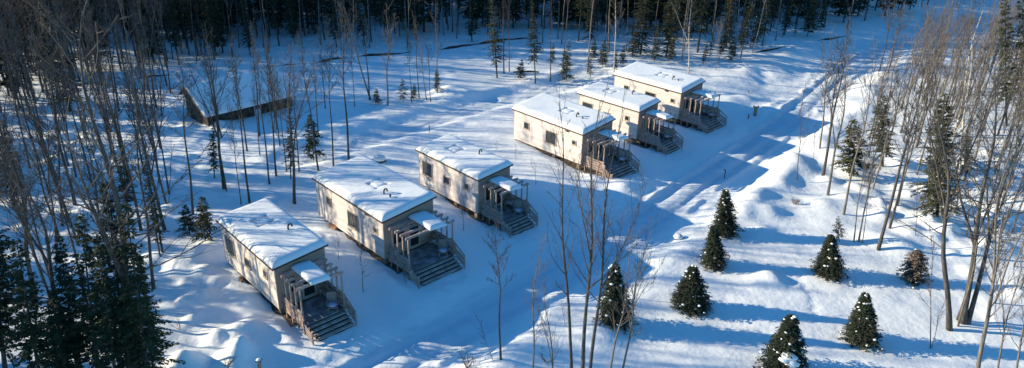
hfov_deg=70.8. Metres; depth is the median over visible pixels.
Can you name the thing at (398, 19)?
dark conifer
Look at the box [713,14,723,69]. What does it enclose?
bare tree
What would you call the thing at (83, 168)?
bare tree
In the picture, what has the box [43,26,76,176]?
bare tree
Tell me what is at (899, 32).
bare tree
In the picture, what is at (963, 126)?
birch tree
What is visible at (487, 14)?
dark conifer
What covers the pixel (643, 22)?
dark conifer
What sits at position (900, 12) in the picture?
forest
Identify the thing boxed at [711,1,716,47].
bare tree
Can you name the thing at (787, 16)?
conifer
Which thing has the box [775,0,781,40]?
bare tree
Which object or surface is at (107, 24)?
bare tree
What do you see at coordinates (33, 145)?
bare tree
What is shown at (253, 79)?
bare tree
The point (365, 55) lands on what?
bare tree
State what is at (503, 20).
bare tree
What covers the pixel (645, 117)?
window
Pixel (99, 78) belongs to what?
bare tree
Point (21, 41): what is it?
bare tree
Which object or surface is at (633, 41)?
conifer
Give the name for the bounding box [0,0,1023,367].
snowy ground
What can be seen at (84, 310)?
dark fir
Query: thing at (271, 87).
bare tree
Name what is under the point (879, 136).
dark conifer
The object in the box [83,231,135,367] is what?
dark fir
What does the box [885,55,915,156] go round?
bare tree
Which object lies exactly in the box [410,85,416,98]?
conifer
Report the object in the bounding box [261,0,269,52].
bare tree
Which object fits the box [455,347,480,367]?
shrub
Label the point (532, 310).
bare tree
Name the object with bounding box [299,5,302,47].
bare tree
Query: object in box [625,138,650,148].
soil
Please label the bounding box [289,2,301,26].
dark conifer
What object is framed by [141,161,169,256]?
dark conifer
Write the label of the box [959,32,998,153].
bare tree
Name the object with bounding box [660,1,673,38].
dark conifer
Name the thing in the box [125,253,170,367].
dark fir
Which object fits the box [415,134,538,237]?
cabin
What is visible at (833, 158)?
bare tree
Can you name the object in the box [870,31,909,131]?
bare tree
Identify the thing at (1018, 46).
bare tree
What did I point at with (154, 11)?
bare tree
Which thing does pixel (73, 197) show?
bare tree
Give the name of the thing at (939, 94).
bare tree
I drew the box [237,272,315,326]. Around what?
soil
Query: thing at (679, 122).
soil
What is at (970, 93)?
bare tree
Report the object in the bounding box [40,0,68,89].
bare tree
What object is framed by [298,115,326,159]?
wispy conifer
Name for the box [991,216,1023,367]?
bare tree
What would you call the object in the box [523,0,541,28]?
dark conifer
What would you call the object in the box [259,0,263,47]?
bare tree
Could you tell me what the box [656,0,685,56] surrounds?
dark conifer
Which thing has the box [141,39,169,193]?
bare tree
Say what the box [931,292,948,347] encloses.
sapling
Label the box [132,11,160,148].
bare tree
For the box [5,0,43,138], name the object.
bare tree
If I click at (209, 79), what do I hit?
bare tree
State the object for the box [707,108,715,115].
patio chair
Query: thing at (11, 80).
bare tree
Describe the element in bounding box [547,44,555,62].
conifer
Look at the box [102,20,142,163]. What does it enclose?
bare tree
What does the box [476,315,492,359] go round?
sapling
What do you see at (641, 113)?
cabin
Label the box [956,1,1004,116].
bare tree
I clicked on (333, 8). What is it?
dark conifer
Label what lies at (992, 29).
bare tree
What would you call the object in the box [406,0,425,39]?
dark conifer
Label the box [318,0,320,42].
bare tree
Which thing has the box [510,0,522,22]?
dark conifer
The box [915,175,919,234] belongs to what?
bare tree
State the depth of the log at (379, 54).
100.30 m
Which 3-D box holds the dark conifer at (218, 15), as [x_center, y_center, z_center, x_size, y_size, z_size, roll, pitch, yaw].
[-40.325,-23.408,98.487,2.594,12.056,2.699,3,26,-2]
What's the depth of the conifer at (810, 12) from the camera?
116.82 m
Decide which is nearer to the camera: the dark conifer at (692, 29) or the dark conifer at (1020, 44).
the dark conifer at (1020, 44)
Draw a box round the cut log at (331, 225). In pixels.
[328,223,337,229]
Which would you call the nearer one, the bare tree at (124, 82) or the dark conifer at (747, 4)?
the bare tree at (124, 82)
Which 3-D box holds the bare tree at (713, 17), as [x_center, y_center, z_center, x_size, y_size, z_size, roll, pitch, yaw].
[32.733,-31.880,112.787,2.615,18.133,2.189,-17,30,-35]
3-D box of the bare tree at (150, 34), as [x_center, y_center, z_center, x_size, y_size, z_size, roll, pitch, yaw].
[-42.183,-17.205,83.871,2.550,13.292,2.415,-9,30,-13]
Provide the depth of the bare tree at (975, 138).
58.50 m
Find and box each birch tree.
[605,0,623,72]
[670,0,697,73]
[942,2,1009,186]
[942,17,993,215]
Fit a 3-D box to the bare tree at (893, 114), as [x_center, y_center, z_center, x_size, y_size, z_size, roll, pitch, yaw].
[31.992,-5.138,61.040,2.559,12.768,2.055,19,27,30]
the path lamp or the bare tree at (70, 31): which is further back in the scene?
the bare tree at (70, 31)
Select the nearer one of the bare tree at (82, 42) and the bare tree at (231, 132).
the bare tree at (231, 132)
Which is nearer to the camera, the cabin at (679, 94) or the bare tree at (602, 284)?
the bare tree at (602, 284)
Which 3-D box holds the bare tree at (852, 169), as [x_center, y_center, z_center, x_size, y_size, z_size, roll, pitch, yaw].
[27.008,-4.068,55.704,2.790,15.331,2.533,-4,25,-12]
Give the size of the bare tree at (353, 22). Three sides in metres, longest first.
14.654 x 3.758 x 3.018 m
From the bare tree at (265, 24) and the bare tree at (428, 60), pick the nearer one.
the bare tree at (428, 60)
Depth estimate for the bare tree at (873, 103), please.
66.76 m
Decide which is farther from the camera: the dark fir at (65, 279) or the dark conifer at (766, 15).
the dark conifer at (766, 15)
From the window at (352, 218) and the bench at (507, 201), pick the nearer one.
the window at (352, 218)
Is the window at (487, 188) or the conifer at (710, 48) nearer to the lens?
the window at (487, 188)
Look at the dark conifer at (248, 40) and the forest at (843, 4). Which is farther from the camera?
the forest at (843, 4)
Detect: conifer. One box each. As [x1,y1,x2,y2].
[0,121,26,197]
[114,137,138,222]
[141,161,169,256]
[160,0,186,64]
[168,0,189,53]
[174,205,198,236]
[181,0,203,55]
[191,197,220,243]
[197,0,223,59]
[197,0,224,55]
[205,126,220,177]
[207,0,226,46]
[212,0,229,52]
[218,0,238,30]
[233,0,254,54]
[234,0,257,27]
[249,0,271,30]
[261,0,280,45]
[267,0,285,33]
[273,0,287,27]
[280,0,304,42]
[281,2,298,36]
[281,102,301,178]
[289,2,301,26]
[291,0,301,31]
[298,0,326,34]
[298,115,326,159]
[301,0,315,30]
[309,0,331,39]
[323,0,346,28]
[324,0,342,46]
[324,1,336,26]
[350,0,368,45]
[360,0,379,41]
[372,89,382,102]
[375,0,396,42]
[377,0,392,36]
[391,0,406,35]
[396,79,409,102]
[404,0,418,32]
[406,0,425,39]
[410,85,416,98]
[431,70,442,90]
[437,0,454,29]
[440,0,451,23]
[460,0,486,26]
[465,0,480,41]
[478,0,494,24]
[481,1,494,34]
[483,0,511,77]
[495,0,506,23]
[495,0,506,28]
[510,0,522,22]
[514,60,526,77]
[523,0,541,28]
[524,0,542,24]
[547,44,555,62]
[556,51,574,80]
[562,39,572,67]
[573,0,588,41]
[580,0,598,49]
[585,0,601,33]
[586,53,593,77]
[589,39,598,57]
[595,41,607,66]
[605,34,609,59]
[611,50,617,69]
[617,47,626,63]
[622,0,655,54]
[626,28,640,57]
[631,0,647,43]
[649,0,660,27]
[650,27,662,61]
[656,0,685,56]
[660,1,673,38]
[665,35,675,61]
[682,0,701,45]
[684,0,712,52]
[685,0,698,37]
[701,42,708,62]
[706,32,714,60]
[717,0,739,45]
[718,35,723,57]
[721,32,726,52]
[724,37,737,59]
[726,10,736,47]
[735,0,757,57]
[736,18,749,45]
[739,0,756,23]
[746,0,769,15]
[747,16,756,46]
[749,6,761,47]
[756,15,765,37]
[758,0,780,45]
[768,0,782,29]
[778,0,796,34]
[780,0,790,37]
[797,0,820,36]
[802,1,821,28]
[816,1,827,29]
[822,0,835,23]
[830,119,878,175]
[865,95,900,166]
[906,92,970,221]
[958,128,977,178]
[991,0,1018,124]
[1007,0,1023,119]
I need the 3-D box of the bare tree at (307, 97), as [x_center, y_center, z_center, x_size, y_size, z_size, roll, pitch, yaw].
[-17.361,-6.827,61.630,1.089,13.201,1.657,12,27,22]
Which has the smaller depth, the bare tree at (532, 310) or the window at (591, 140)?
the bare tree at (532, 310)
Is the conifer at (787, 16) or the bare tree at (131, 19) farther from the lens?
the conifer at (787, 16)
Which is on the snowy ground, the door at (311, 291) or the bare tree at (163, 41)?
the bare tree at (163, 41)
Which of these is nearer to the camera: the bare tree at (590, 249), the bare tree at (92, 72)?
the bare tree at (590, 249)
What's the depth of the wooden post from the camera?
83.12 m
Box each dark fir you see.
[0,228,41,367]
[0,239,58,367]
[35,289,86,367]
[37,234,91,365]
[57,213,124,367]
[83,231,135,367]
[87,181,154,367]
[111,202,185,367]
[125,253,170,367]
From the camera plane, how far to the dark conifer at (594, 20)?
110.15 m
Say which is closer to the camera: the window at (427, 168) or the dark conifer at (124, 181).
the dark conifer at (124, 181)
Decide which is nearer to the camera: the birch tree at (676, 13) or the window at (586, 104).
the window at (586, 104)
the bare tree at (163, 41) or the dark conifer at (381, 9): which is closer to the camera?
the bare tree at (163, 41)
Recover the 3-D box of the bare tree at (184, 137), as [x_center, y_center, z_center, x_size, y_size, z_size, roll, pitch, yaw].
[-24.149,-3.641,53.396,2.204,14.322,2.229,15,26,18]
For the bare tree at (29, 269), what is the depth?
41.52 m
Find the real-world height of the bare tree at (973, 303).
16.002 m
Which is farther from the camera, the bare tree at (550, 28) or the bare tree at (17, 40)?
the bare tree at (550, 28)
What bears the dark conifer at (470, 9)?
on the snowy ground
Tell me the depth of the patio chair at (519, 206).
57.47 m
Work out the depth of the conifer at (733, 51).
102.23 m
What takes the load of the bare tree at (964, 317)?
on the snowy ground
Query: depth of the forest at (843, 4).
132.18 m
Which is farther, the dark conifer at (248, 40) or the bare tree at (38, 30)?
the dark conifer at (248, 40)
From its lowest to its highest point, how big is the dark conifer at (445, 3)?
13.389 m
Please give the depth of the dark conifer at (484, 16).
119.51 m
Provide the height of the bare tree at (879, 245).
16.029 m
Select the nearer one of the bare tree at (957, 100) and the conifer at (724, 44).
the bare tree at (957, 100)
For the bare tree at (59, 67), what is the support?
on the snowy ground
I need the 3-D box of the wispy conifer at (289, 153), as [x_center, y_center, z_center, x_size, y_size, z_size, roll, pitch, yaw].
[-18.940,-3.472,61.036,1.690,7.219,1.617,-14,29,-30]
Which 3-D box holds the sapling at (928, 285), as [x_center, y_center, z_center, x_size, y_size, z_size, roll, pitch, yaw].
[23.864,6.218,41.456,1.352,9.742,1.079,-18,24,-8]
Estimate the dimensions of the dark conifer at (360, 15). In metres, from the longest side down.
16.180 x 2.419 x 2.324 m
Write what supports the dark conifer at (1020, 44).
on the snowy ground
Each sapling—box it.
[357,252,369,291]
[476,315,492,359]
[633,240,640,293]
[797,83,813,179]
[830,216,844,241]
[919,219,936,348]
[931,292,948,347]
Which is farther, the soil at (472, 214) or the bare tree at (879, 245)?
the soil at (472, 214)
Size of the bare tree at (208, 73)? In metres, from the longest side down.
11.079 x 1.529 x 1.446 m
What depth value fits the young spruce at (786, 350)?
39.45 m
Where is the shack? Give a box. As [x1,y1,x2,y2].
[177,67,296,125]
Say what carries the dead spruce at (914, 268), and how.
on the snowy ground
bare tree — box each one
[0,0,20,126]
[0,3,24,111]
[0,4,52,172]
[0,10,20,108]
[0,23,49,194]
[0,30,30,167]
[0,86,81,301]
[0,100,49,281]
[0,125,62,335]
[0,131,43,283]
[0,133,83,367]
[2,0,229,367]
[2,5,76,205]
[4,0,30,86]
[5,0,32,79]
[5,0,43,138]
[5,98,59,236]
[6,20,68,222]
[7,50,79,245]
[23,73,69,226]
[27,0,46,96]
[29,1,51,77]
[29,90,65,251]
[32,38,68,165]
[36,132,86,303]
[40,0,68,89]
[41,0,83,109]
[43,0,85,124]
[43,0,87,140]
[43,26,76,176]
[47,0,75,76]
[51,86,132,296]
[52,41,92,184]
[54,9,82,129]
[57,0,76,56]
[63,92,111,272]
[64,40,128,194]
[72,0,97,61]
[72,0,103,115]
[78,5,129,181]
[82,0,100,77]
[83,2,112,130]
[83,31,117,162]
[83,43,125,201]
[85,11,120,141]
[89,160,119,263]
[94,0,114,92]
[96,43,142,230]
[97,0,123,111]
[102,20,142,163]
[106,0,121,68]
[107,0,125,71]
[111,63,161,287]
[114,41,171,230]
[115,0,139,108]
[115,1,128,64]
[119,0,138,60]
[120,35,166,203]
[122,0,147,85]
[122,43,168,183]
[125,0,135,55]
[128,1,159,98]
[129,0,167,85]
[131,103,163,252]
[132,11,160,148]
[134,0,156,107]
[134,43,155,147]
[136,30,146,106]
[141,0,166,68]
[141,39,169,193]
[153,31,165,115]
[154,0,170,92]
[161,0,172,58]
[167,42,200,213]
[171,22,237,188]
[186,0,196,60]
[195,1,205,49]
[195,33,221,136]
[203,63,226,190]
[224,0,232,56]
[225,33,247,150]
[225,97,241,203]
[227,55,250,202]
[236,0,239,46]
[249,18,261,136]
[249,60,259,154]
[251,28,276,129]
[252,52,271,183]
[258,34,281,176]
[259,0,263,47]
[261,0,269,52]
[263,29,280,145]
[263,39,328,203]
[273,61,286,171]
[282,52,299,171]
[297,28,318,170]
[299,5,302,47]
[307,40,320,132]
[315,27,328,108]
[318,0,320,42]
[318,16,337,165]
[328,4,351,159]
[335,0,370,99]
[346,26,354,106]
[358,13,369,99]
[367,0,369,48]
[377,0,399,105]
[404,0,406,37]
[404,31,412,102]
[407,0,413,47]
[408,11,419,97]
[415,14,426,99]
[424,21,434,101]
[429,0,445,92]
[455,0,457,38]
[482,207,513,359]
[499,0,509,73]
[503,0,513,71]
[523,231,552,367]
[535,278,564,367]
[541,80,575,367]
[542,0,544,42]
[548,0,553,81]
[559,68,641,367]
[561,0,564,44]
[564,0,569,50]
[571,88,646,367]
[587,0,593,69]
[607,224,665,367]
[608,0,610,50]
[617,3,621,38]
[621,213,658,367]
[681,0,689,60]
[683,0,689,50]
[711,0,715,34]
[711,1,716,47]
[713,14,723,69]
[752,0,764,52]
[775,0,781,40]
[811,25,849,148]
[818,8,859,175]
[818,46,859,195]
[842,31,880,214]
[847,0,853,30]
[849,125,868,241]
[854,62,994,330]
[858,86,898,241]
[862,150,878,242]
[864,44,898,156]
[867,71,899,181]
[869,52,890,139]
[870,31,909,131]
[872,54,923,188]
[876,43,943,250]
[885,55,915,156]
[888,86,930,228]
[890,3,906,66]
[897,83,929,205]
[903,24,950,141]
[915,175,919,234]
[916,41,959,173]
[920,62,981,209]
[924,46,1023,324]
[925,62,937,203]
[930,38,977,187]
[937,28,968,108]
[937,39,978,146]
[942,0,957,46]
[944,43,976,124]
[950,69,1001,200]
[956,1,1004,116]
[956,30,998,168]
[957,173,1012,326]
[958,60,992,125]
[958,80,1023,324]
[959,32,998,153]
[960,14,997,121]
[971,16,996,92]
[971,124,1023,367]
[975,3,1003,94]
[976,43,1013,144]
[977,0,1004,84]
[981,0,997,54]
[981,11,1021,121]
[982,112,1023,220]
[990,0,1017,66]
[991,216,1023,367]
[993,178,1023,303]
[995,58,1023,179]
[997,36,1022,106]
[997,62,1023,135]
[1000,13,1023,101]
[1000,154,1023,238]
[1001,77,1023,200]
[1007,260,1023,367]
[1011,191,1023,233]
[1013,213,1023,266]
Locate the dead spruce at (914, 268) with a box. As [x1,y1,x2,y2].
[896,249,933,288]
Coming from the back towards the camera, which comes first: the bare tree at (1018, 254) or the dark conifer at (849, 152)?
the dark conifer at (849, 152)
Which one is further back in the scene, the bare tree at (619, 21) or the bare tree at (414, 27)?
the bare tree at (619, 21)
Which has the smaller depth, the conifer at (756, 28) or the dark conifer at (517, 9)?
the conifer at (756, 28)
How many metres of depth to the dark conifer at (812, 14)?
120.89 m
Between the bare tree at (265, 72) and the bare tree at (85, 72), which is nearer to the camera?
the bare tree at (85, 72)
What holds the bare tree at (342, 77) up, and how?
on the snowy ground
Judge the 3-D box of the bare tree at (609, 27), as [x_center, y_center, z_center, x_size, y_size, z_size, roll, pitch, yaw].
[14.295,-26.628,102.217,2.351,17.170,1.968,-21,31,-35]
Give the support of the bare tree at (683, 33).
on the snowy ground
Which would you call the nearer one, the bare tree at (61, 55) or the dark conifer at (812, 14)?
the bare tree at (61, 55)
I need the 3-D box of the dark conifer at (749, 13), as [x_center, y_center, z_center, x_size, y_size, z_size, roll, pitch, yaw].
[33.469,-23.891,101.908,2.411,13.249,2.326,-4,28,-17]
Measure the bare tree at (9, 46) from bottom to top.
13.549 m
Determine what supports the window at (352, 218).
in the cabin at (386, 214)
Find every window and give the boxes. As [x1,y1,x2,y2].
[221,112,229,118]
[224,233,235,258]
[243,255,251,270]
[262,268,267,279]
[286,273,297,294]
[325,195,331,207]
[347,209,358,231]
[372,226,377,235]
[392,225,405,246]
[422,160,432,178]
[443,175,449,186]
[464,182,468,190]
[486,186,490,201]
[523,121,529,130]
[545,130,556,146]
[582,101,592,108]
[586,140,594,154]
[641,117,645,129]
[645,91,655,96]
[683,98,688,110]
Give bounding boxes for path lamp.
[255,358,261,367]
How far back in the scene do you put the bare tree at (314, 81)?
68.66 m
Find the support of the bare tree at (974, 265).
on the snowy ground
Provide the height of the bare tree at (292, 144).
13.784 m
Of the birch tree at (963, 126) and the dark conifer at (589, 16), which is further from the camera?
the dark conifer at (589, 16)
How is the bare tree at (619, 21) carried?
on the snowy ground
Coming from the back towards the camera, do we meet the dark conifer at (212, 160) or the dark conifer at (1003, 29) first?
the dark conifer at (1003, 29)
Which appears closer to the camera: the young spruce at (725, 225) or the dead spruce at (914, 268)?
the dead spruce at (914, 268)
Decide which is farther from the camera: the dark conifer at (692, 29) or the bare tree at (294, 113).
the dark conifer at (692, 29)
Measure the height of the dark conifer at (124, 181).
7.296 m
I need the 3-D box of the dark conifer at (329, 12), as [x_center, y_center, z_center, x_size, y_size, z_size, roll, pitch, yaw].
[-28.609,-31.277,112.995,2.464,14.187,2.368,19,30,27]
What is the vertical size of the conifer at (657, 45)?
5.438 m
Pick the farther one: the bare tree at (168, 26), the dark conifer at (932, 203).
the bare tree at (168, 26)
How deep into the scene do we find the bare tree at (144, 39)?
75.03 m
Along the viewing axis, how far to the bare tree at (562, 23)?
107.22 m
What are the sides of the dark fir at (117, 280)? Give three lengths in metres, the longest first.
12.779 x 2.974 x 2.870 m
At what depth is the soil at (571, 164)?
67.99 m
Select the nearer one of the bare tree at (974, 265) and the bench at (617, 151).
the bare tree at (974, 265)
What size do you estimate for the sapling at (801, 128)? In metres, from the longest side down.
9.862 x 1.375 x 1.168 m
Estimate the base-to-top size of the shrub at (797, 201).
0.770 m
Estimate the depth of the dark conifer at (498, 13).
119.70 m
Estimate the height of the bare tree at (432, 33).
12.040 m
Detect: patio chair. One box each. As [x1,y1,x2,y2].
[326,291,338,312]
[437,239,448,256]
[513,200,522,215]
[618,150,625,162]
[663,129,670,140]
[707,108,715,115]
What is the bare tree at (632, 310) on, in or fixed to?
on the snowy ground
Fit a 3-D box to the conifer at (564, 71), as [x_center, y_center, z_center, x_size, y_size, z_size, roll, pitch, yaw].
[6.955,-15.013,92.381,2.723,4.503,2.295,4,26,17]
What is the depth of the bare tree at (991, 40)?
85.94 m
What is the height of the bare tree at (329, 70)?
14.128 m
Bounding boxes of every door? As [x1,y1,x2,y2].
[254,105,260,115]
[301,277,316,299]
[408,222,419,249]
[493,184,501,207]
[595,136,602,158]
[646,115,652,133]
[689,95,695,113]
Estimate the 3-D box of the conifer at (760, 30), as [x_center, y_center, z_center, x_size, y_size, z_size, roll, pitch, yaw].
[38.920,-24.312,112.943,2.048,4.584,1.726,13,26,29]
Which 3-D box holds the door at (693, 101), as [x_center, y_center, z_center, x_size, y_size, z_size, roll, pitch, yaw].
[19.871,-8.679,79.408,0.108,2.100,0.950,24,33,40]
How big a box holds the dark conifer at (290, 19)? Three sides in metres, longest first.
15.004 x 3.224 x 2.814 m
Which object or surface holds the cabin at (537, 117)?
on the snowy ground
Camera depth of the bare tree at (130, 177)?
49.69 m
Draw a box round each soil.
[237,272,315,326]
[338,228,422,273]
[432,190,494,225]
[528,145,596,173]
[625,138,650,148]
[657,117,691,127]
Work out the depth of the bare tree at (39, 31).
84.00 m
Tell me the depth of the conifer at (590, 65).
92.98 m
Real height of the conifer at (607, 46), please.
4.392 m
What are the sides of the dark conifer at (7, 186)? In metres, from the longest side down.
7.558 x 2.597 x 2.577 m
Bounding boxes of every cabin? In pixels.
[215,198,356,344]
[312,155,465,288]
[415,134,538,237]
[511,93,639,178]
[577,82,683,155]
[612,61,726,133]
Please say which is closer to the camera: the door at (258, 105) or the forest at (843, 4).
the door at (258, 105)
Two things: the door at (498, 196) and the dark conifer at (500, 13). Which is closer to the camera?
the door at (498, 196)
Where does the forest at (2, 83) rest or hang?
on the snowy ground
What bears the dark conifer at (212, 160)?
on the snowy ground
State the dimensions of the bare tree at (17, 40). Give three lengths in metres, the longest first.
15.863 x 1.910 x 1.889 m
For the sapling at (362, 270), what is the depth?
46.80 m
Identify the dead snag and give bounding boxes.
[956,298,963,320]
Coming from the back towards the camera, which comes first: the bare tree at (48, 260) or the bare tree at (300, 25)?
the bare tree at (300, 25)
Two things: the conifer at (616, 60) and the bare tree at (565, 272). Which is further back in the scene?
the conifer at (616, 60)
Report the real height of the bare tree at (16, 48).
15.852 m
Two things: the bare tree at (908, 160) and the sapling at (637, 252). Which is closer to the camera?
the sapling at (637, 252)
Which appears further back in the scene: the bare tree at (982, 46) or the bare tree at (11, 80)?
the bare tree at (982, 46)
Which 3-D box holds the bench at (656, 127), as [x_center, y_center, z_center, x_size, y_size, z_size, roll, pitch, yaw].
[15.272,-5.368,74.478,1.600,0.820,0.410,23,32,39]
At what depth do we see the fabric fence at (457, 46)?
106.66 m
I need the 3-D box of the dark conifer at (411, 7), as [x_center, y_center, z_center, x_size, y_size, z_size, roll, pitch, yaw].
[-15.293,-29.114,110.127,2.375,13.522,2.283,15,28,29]
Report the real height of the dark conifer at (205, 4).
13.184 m
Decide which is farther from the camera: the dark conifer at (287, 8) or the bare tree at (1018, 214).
the dark conifer at (287, 8)
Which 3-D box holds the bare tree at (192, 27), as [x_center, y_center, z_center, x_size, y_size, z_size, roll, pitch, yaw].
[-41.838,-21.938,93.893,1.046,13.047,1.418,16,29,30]
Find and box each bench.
[318,283,333,296]
[428,232,442,245]
[504,195,516,207]
[607,147,620,156]
[652,126,665,134]
[697,105,709,112]
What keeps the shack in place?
on the snowy ground
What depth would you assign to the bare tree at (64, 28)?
86.48 m
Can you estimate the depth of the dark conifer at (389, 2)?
105.28 m
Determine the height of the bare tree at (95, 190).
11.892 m
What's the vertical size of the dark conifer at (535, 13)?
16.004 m
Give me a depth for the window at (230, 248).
47.58 m
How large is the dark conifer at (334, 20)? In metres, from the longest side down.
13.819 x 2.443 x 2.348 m
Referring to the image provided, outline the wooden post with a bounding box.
[753,105,758,115]
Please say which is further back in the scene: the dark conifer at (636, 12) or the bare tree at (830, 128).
the dark conifer at (636, 12)
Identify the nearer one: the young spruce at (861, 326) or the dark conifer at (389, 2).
the young spruce at (861, 326)
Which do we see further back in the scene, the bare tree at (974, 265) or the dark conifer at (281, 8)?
the dark conifer at (281, 8)
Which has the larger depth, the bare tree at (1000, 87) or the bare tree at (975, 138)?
the bare tree at (1000, 87)
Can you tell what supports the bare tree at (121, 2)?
on the snowy ground
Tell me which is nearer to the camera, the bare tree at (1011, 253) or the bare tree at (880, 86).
the bare tree at (1011, 253)
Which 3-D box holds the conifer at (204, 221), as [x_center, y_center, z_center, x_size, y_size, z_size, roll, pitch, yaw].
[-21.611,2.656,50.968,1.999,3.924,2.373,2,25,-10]
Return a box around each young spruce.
[592,263,638,334]
[670,264,713,319]
[697,226,729,272]
[707,189,745,239]
[752,314,810,367]
[808,234,849,283]
[836,291,885,351]
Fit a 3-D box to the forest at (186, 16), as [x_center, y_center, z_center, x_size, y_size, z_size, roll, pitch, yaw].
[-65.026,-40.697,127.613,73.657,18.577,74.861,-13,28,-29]
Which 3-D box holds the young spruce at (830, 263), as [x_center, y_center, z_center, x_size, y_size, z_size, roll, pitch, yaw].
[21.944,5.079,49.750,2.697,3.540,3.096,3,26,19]
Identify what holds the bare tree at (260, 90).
on the snowy ground
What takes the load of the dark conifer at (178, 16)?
on the snowy ground
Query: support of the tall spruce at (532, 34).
on the snowy ground
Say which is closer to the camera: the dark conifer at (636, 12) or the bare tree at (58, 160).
the bare tree at (58, 160)
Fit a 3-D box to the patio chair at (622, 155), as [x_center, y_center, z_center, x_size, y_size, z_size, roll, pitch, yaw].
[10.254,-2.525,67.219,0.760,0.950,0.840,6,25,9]
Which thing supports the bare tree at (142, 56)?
on the snowy ground
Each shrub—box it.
[222,355,237,366]
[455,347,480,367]
[791,195,800,203]
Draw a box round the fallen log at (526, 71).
[513,70,538,72]
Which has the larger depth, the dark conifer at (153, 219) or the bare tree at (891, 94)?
the bare tree at (891, 94)
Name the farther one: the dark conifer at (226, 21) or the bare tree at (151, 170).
the dark conifer at (226, 21)
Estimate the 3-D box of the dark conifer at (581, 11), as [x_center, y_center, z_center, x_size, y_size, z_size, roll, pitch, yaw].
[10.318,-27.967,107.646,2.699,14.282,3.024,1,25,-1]
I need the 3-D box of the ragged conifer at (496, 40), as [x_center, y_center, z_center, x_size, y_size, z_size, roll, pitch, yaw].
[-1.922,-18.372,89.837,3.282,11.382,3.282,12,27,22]
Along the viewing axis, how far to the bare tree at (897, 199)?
54.19 m
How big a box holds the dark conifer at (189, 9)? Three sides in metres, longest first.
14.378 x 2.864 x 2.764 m
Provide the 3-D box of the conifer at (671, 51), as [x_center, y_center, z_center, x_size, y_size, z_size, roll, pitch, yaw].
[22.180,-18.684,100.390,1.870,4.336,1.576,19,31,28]
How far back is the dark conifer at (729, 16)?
109.21 m
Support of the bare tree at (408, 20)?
on the snowy ground
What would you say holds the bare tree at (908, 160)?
on the snowy ground
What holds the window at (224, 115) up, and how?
in the shack
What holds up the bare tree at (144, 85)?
on the snowy ground
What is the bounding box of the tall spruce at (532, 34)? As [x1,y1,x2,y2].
[525,0,542,83]
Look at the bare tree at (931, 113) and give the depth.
57.45 m
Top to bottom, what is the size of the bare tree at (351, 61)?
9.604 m
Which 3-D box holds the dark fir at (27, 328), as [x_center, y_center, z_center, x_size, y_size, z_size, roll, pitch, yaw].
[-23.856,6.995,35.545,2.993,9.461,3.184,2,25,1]
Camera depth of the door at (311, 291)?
45.01 m
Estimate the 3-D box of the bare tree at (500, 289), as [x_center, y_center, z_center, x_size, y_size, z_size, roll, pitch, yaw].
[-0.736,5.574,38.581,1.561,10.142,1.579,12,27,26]
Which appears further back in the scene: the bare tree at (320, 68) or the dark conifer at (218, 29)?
the dark conifer at (218, 29)
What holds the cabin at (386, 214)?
on the snowy ground
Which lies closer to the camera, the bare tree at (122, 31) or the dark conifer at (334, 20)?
the bare tree at (122, 31)
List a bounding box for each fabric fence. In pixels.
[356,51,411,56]
[438,38,530,49]
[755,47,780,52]
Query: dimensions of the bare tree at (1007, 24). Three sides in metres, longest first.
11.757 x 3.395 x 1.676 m
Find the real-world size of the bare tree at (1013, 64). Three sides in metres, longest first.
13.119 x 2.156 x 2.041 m
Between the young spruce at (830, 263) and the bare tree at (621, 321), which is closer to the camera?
the bare tree at (621, 321)
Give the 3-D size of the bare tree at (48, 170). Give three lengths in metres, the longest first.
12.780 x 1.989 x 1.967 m
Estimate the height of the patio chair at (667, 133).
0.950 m
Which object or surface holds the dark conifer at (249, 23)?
on the snowy ground
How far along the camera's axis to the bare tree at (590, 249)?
33.95 m
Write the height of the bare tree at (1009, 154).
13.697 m
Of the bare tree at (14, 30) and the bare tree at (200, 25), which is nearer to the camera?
the bare tree at (14, 30)
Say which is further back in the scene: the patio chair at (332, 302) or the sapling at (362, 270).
the sapling at (362, 270)
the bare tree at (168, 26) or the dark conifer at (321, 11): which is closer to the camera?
the bare tree at (168, 26)
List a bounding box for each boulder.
[373,154,385,162]
[673,233,682,239]
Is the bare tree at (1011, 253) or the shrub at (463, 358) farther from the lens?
the bare tree at (1011, 253)
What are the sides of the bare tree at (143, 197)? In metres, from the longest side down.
15.642 x 3.072 x 2.724 m
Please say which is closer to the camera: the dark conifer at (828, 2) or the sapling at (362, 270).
the sapling at (362, 270)
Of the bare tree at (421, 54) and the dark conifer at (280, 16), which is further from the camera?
the dark conifer at (280, 16)
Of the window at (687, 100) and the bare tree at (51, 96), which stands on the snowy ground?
the bare tree at (51, 96)
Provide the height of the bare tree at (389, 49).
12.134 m
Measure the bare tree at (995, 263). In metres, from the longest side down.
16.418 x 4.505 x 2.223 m
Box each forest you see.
[0,0,88,144]
[0,0,317,95]
[10,0,336,45]
[301,0,832,36]
[825,0,928,22]
[879,0,1023,135]
[879,0,1023,169]
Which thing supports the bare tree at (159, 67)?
on the snowy ground
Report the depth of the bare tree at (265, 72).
70.77 m
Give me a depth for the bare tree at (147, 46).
79.56 m
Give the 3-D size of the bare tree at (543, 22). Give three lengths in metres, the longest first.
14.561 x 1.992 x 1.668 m
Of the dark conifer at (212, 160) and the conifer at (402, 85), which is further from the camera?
the conifer at (402, 85)
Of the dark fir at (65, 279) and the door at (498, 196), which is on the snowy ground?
the dark fir at (65, 279)
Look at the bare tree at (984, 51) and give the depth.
75.12 m
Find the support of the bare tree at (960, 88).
on the snowy ground
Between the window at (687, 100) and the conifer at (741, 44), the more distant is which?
the conifer at (741, 44)
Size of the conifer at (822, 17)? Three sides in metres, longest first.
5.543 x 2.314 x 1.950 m

